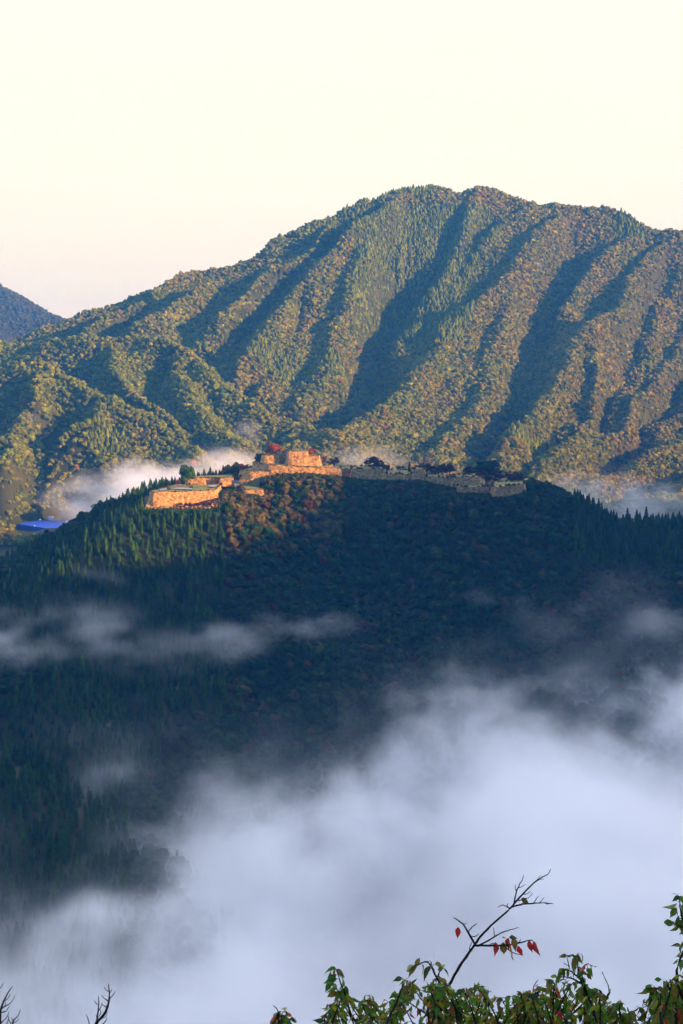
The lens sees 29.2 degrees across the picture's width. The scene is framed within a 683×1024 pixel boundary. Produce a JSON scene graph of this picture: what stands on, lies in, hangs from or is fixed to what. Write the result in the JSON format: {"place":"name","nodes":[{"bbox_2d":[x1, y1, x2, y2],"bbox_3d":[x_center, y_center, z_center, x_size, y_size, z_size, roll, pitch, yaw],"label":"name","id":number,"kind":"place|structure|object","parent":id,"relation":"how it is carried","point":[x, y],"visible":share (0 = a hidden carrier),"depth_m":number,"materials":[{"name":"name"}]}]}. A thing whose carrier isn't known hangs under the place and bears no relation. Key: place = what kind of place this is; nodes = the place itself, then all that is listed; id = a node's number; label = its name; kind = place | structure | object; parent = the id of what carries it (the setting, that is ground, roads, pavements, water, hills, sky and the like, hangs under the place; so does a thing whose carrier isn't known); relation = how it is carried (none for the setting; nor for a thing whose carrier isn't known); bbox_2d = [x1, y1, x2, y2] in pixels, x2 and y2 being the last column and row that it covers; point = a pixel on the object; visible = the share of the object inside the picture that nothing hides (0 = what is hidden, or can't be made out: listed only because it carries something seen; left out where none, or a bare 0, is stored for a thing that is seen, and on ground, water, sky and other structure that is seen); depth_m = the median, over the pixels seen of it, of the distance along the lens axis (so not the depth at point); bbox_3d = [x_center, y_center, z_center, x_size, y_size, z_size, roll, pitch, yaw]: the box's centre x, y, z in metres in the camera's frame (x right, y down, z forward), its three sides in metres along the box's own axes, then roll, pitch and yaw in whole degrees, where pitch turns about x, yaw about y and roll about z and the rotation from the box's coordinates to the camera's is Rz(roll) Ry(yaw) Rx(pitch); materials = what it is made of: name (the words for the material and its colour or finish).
{"place":"outdoors","nodes":[
{"label":"outdoors","id":0,"kind":"place"},
{"bbox_2d":[18,520,68,530],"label":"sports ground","id":1,"kind":"structure","parent":0,"point":[36,525],"depth_m":1784.27,"materials":[{"name":"blue"}]},
{"bbox_2d":[0,188,682,1023],"bbox_3d":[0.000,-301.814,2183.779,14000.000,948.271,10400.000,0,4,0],"label":"ground","id":2,"kind":"structure","parent":0,"point":[630,974],"depth_m":939.03,"materials":[{"name":"green plant"}]},
{"bbox_2d":[0,983,20,1023],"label":"bare shrub","id":3,"kind":"object","parent":2,"relation":"on","point":[2,1006],"visible":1,"depth_m":5.16,"materials":[{"name":"brown plant"}]},
{"bbox_2d":[83,513,93,519],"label":"broadleaf tree","id":4,"kind":"object","parent":2,"relation":"on","point":[86,515],"visible":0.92,"depth_m":1195.85,"materials":[{"name":"green plant"}]},
{"bbox_2d":[86,984,114,1023],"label":"bare shrub","id":5,"kind":"object","parent":2,"relation":"on","point":[97,1021],"visible":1,"depth_m":5.15,"materials":[{"name":"brown plant"}]},
{"bbox_2d":[145,505,173,508],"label":"stone rampart","id":6,"kind":"object","parent":2,"relation":"on","point":[164,506],"visible":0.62,"depth_m":1145.51,"materials":[{"name":"stone"}]},
{"bbox_2d":[147,484,221,506],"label":"stone rampart","id":7,"kind":"object","parent":2,"relation":"on","point":[157,498],"visible":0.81,"depth_m":1159.12,"materials":[{"name":"stone"}]},
{"bbox_2d":[179,464,194,484],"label":"pine tree","id":8,"kind":"object","parent":2,"relation":"on","point":[186,472],"visible":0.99,"depth_m":1225.38,"materials":[{"name":"green plant"}]},
{"bbox_2d":[174,498,221,509],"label":"rubble slope","id":9,"kind":"structure","parent":2,"relation":"on","point":[214,503],"depth_m":1151.12,"materials":[{"name":"stone"}]},
{"bbox_2d":[185,475,234,486],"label":"stone rampart","id":10,"kind":"object","parent":2,"relation":"on","point":[227,481],"visible":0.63,"depth_m":1240.92,"materials":[{"name":"stone"}]},
{"bbox_2d":[220,495,227,500],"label":"broadleaf tree","id":11,"kind":"object","parent":2,"relation":"on","point":[224,497],"visible":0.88,"depth_m":1166.26,"materials":[{"name":"orange plant"}]},
{"bbox_2d":[239,477,254,484],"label":"stone rampart","id":12,"kind":"object","parent":2,"relation":"on","point":[245,481],"visible":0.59,"depth_m":1234.71,"materials":[{"name":"beige stone"}]},
{"bbox_2d":[241,485,263,495],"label":"stone rampart","id":13,"kind":"object","parent":2,"relation":"on","point":[254,490],"visible":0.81,"depth_m":1201.64,"materials":[{"name":"stone"}]},
{"bbox_2d":[238,468,268,478],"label":"stone rampart","id":14,"kind":"object","parent":2,"relation":"on","point":[255,474],"visible":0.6,"depth_m":1245.22,"materials":[{"name":"stone"}]},
{"bbox_2d":[238,463,250,468],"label":"maple tree","id":15,"kind":"object","parent":14,"relation":"on","point":[241,466],"visible":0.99,"depth_m":1272.97,"materials":[{"name":"red plant"}]},
{"bbox_2d":[254,454,261,461],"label":"pine tree","id":16,"kind":"object","parent":2,"relation":"on","point":[257,458],"visible":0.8,"depth_m":1293.93,"materials":[{"name":"green plant"}]},
{"bbox_2d":[270,1005,296,1023],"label":"leafy tree","id":17,"kind":"object","parent":2,"relation":"on","point":[277,1016],"visible":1,"depth_m":5.16,"materials":[{"name":"green plant"}]},
{"bbox_2d":[251,462,342,475],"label":"stone rampart","id":18,"kind":"object","parent":2,"relation":"on","point":[272,469],"visible":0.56,"depth_m":1243.14,"materials":[{"name":"beige stone"}]},
{"bbox_2d":[260,454,280,464],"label":"stone rampart","id":19,"kind":"object","parent":18,"relation":"on","point":[271,459],"visible":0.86,"depth_m":1262.99,"materials":[{"name":"stone"}]},
{"bbox_2d":[265,443,284,453],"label":"maple tree","id":20,"kind":"object","parent":19,"relation":"on","point":[274,449],"visible":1,"depth_m":1273.23,"materials":[{"name":"red plant"}]},
{"bbox_2d":[280,456,284,463],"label":"stone rampart","id":21,"kind":"object","parent":18,"relation":"on","point":[282,459],"visible":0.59,"depth_m":1274.53,"materials":[{"name":"grey stone"}]},
{"bbox_2d":[284,450,308,466],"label":"stone rampart","id":22,"kind":"object","parent":18,"relation":"on","point":[296,457],"visible":0.79,"depth_m":1254.02,"materials":[{"name":"beige stone"}]},
{"bbox_2d":[308,454,321,465],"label":"stone rampart","id":23,"kind":"object","parent":18,"relation":"on","point":[314,460],"visible":0.79,"depth_m":1254.88,"materials":[{"name":"beige stone"}]},
{"bbox_2d":[308,448,316,453],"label":"maple tree","id":24,"kind":"object","parent":23,"relation":"on","point":[310,451],"visible":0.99,"depth_m":1280.69,"materials":[{"name":"red plant"}]},
{"bbox_2d":[320,456,326,465],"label":"maple tree","id":25,"kind":"object","parent":18,"relation":"on","point":[324,458],"visible":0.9,"depth_m":1286.65,"materials":[{"name":"red plant"}]},
{"bbox_2d":[326,457,338,465],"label":"cherry tree","id":26,"kind":"object","parent":2,"relation":"on","point":[336,460],"visible":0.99,"depth_m":1289.94,"materials":[{"name":"brown plant"}]},
{"bbox_2d":[0,184,682,544],"label":"mountain forest","id":27,"kind":"object","parent":2,"relation":"on","point":[546,382],"depth_m":2407.48,"materials":[{"name":"green plant"}]},
{"bbox_2d":[0,469,682,1023],"bbox_3d":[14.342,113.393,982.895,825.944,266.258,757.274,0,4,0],"label":"castle hill forest","id":28,"kind":"object","parent":2,"relation":"on","point":[602,535],"visible":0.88,"depth_m":928.05,"materials":[{"name":"green plant"}]},
{"bbox_2d":[341,467,351,476],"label":"stone rampart","id":29,"kind":"object","parent":2,"relation":"on","point":[346,472],"visible":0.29,"depth_m":1259.97,"materials":[{"name":"grey stone"}]},
{"bbox_2d":[350,466,386,478],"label":"stone rampart","id":30,"kind":"object","parent":2,"relation":"on","point":[365,472],"visible":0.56,"depth_m":1245.78,"materials":[{"name":"grey stone"}]},
{"bbox_2d":[364,456,389,469],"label":"cherry tree","id":31,"kind":"object","parent":2,"relation":"on","point":[374,460],"visible":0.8,"depth_m":1278.15,"materials":[{"name":"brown plant"}]},
{"bbox_2d":[385,483,395,493],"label":"broadleaf tree","id":32,"kind":"object","parent":2,"relation":"on","point":[392,486],"visible":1,"depth_m":1212.70,"materials":[{"name":"green plant"}]},
{"bbox_2d":[386,470,411,479],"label":"stone rampart","id":33,"kind":"object","parent":2,"relation":"on","point":[398,476],"visible":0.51,"depth_m":1243.48,"materials":[{"name":"grey stone"}]},
{"bbox_2d":[397,486,405,493],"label":"broadleaf tree","id":34,"kind":"object","parent":2,"relation":"on","point":[402,489],"visible":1,"depth_m":1209.71,"materials":[{"name":"green plant"}]},
{"bbox_2d":[398,482,408,489],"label":"broadleaf tree","id":35,"kind":"object","parent":2,"relation":"on","point":[403,485],"visible":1,"depth_m":1215.29,"materials":[{"name":"green plant"}]},
{"bbox_2d":[411,468,425,480],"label":"stone rampart","id":36,"kind":"object","parent":2,"relation":"on","point":[419,473],"visible":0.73,"depth_m":1241.76,"materials":[{"name":"grey stone"}]},
{"bbox_2d":[419,462,432,472],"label":"cherry tree","id":37,"kind":"object","parent":2,"relation":"on","point":[429,467],"visible":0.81,"depth_m":1278.49,"materials":[{"name":"brown plant"}]},
{"bbox_2d":[430,465,442,474],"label":"cherry tree","id":38,"kind":"object","parent":2,"relation":"on","point":[439,468],"visible":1,"depth_m":1272.08,"materials":[{"name":"brown plant"}]},
{"bbox_2d":[426,474,452,485],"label":"stone rampart","id":39,"kind":"object","parent":2,"relation":"on","point":[444,480],"visible":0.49,"depth_m":1236.65,"materials":[{"name":"grey stone"}]},
{"bbox_2d":[441,463,455,474],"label":"cherry tree","id":40,"kind":"object","parent":2,"relation":"on","point":[448,467],"visible":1,"depth_m":1270.08,"materials":[{"name":"brown plant"}]},
{"bbox_2d":[450,493,459,499],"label":"broadleaf tree","id":41,"kind":"object","parent":2,"relation":"on","point":[453,496],"visible":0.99,"depth_m":1176.31,"materials":[{"name":"green plant"}]},
{"bbox_2d":[450,475,484,487],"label":"stone rampart","id":42,"kind":"object","parent":2,"relation":"on","point":[470,480],"visible":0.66,"depth_m":1223.32,"materials":[{"name":"grey stone"}]},
{"bbox_2d":[462,466,475,474],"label":"cherry tree","id":43,"kind":"object","parent":2,"relation":"on","point":[469,471],"visible":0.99,"depth_m":1277.45,"materials":[{"name":"brown plant"}]},
{"bbox_2d":[457,484,488,492],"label":"stone rampart","id":44,"kind":"object","parent":2,"relation":"on","point":[473,488],"visible":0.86,"depth_m":1207.21,"materials":[{"name":"grey stone"}]},
{"bbox_2d":[313,869,644,1023],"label":"leafy tree","id":45,"kind":"object","parent":2,"relation":"on","point":[436,1002],"visible":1,"depth_m":4.99,"materials":[{"name":"green plant"}]},
{"bbox_2d":[475,471,490,480],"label":"cherry tree","id":46,"kind":"object","parent":2,"relation":"on","point":[485,474],"visible":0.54,"depth_m":1253.76,"materials":[{"name":"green plant"}]},
{"bbox_2d":[474,460,500,474],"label":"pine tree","id":47,"kind":"object","parent":2,"relation":"on","point":[489,467],"visible":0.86,"depth_m":1281.62,"materials":[{"name":"green plant"}]},
{"bbox_2d":[488,470,503,480],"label":"cherry tree","id":48,"kind":"object","parent":2,"relation":"on","point":[498,474],"visible":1,"depth_m":1253.28,"materials":[{"name":"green plant"}]},
{"bbox_2d":[486,478,527,485],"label":"stone rampart","id":49,"kind":"object","parent":2,"relation":"on","point":[490,482],"visible":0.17,"depth_m":1256.49,"materials":[{"name":"grey stone"}]},
{"bbox_2d":[490,481,525,496],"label":"stone rampart","id":50,"kind":"object","parent":2,"relation":"on","point":[502,491],"visible":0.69,"depth_m":1195.12,"materials":[{"name":"grey stone"}]},
{"bbox_2d":[504,471,525,480],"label":"cherry tree","id":51,"kind":"object","parent":2,"relation":"on","point":[515,475],"visible":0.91,"depth_m":1254.16,"materials":[{"name":"brown plant"}]},
{"bbox_2d":[614,512,618,524],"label":"cedar tree","id":52,"kind":"object","parent":2,"relation":"on","point":[616,520],"visible":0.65,"depth_m":1220.13,"materials":[{"name":"green plant"}]},
{"bbox_2d":[636,974,682,1023],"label":"leafy tree","id":53,"kind":"object","parent":2,"relation":"on","point":[666,999],"visible":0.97,"depth_m":4.81,"materials":[{"name":"green plant"}]},
{"bbox_2d":[664,893,682,999],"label":"leafy tree","id":54,"kind":"object","parent":2,"relation":"on","point":[678,924],"visible":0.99,"depth_m":5.12,"materials":[{"name":"green plant"}]},
{"bbox_2d":[0,0,682,318],"label":"sky","id":55,"kind":"structure","parent":0,"point":[143,143],"materials":[{"name":"white"}]}
]}

